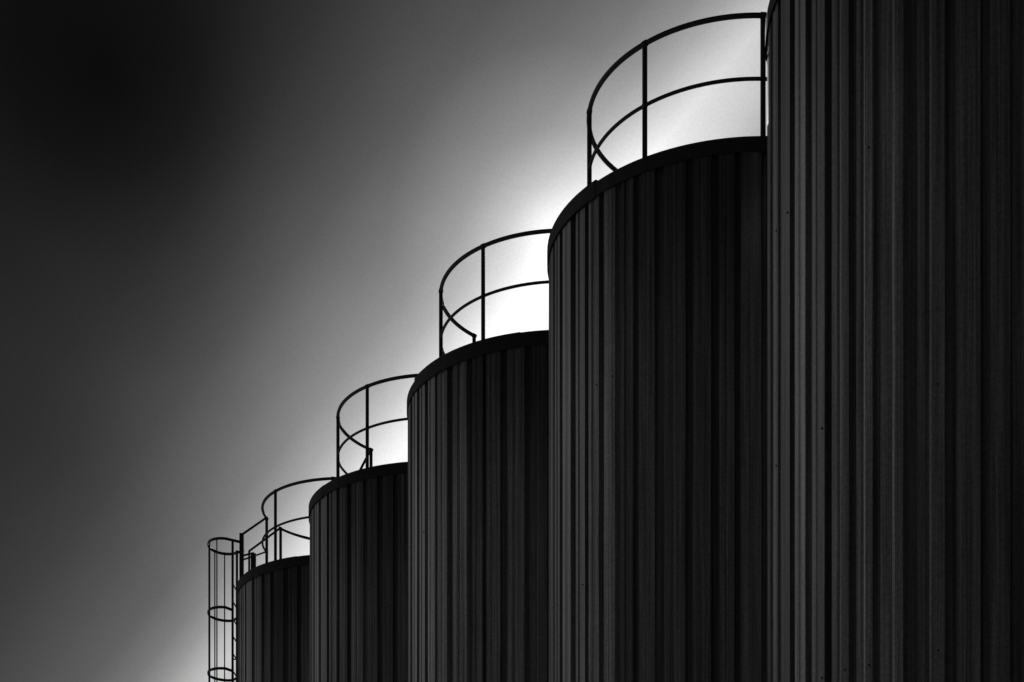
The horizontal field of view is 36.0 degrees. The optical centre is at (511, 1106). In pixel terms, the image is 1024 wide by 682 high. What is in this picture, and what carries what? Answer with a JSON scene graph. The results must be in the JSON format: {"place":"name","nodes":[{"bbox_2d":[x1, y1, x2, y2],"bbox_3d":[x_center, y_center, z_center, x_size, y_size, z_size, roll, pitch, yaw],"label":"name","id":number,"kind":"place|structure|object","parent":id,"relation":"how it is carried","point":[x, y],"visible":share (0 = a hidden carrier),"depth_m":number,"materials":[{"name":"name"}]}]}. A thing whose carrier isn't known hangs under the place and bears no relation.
{"place":"outdoors","nodes":[
{"label":"outdoors","id":0,"kind":"place"},
{"bbox_2d":[0,0,769,681],"label":"sky","id":1,"kind":"structure","parent":0,"point":[223,223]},
{"bbox_3d":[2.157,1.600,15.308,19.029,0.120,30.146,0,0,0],"label":"concrete pavement","id":2,"kind":"structure","parent":0,"visible":0},
{"bbox_2d":[207,477,335,681],"bbox_3d":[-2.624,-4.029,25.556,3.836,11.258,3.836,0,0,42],"label":"storage silo","id":3,"kind":"object","parent":2,"relation":"on","point":[272,623],"visible":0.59,"depth_m":24.26,"materials":[{"name":"metal"}]},
{"bbox_2d":[308,373,418,681],"bbox_3d":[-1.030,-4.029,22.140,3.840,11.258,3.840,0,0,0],"label":"storage silo","id":4,"kind":"object","parent":2,"relation":"on","point":[358,521],"visible":0.33,"depth_m":20.64,"materials":[{"name":"metal"}]},
{"bbox_2d":[407,229,550,681],"bbox_3d":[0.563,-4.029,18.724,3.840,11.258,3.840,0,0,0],"label":"storage silo","id":5,"kind":"object","parent":2,"relation":"on","point":[478,507],"visible":0.34,"depth_m":17.18,"materials":[{"name":"metal"}]},
{"bbox_2d":[547,12,766,681],"bbox_3d":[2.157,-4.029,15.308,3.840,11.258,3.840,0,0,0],"label":"storage silo","id":6,"kind":"object","parent":2,"relation":"on","point":[657,269],"visible":0.61,"depth_m":13.76,"materials":[{"name":"metal"}]},
{"bbox_2d":[765,0,1023,681],"bbox_3d":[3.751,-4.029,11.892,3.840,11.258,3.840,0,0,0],"label":"storage silo","id":7,"kind":"object","parent":2,"relation":"on","point":[895,340],"visible":1,"depth_m":10.54,"materials":[{"name":"metal"}]}
]}

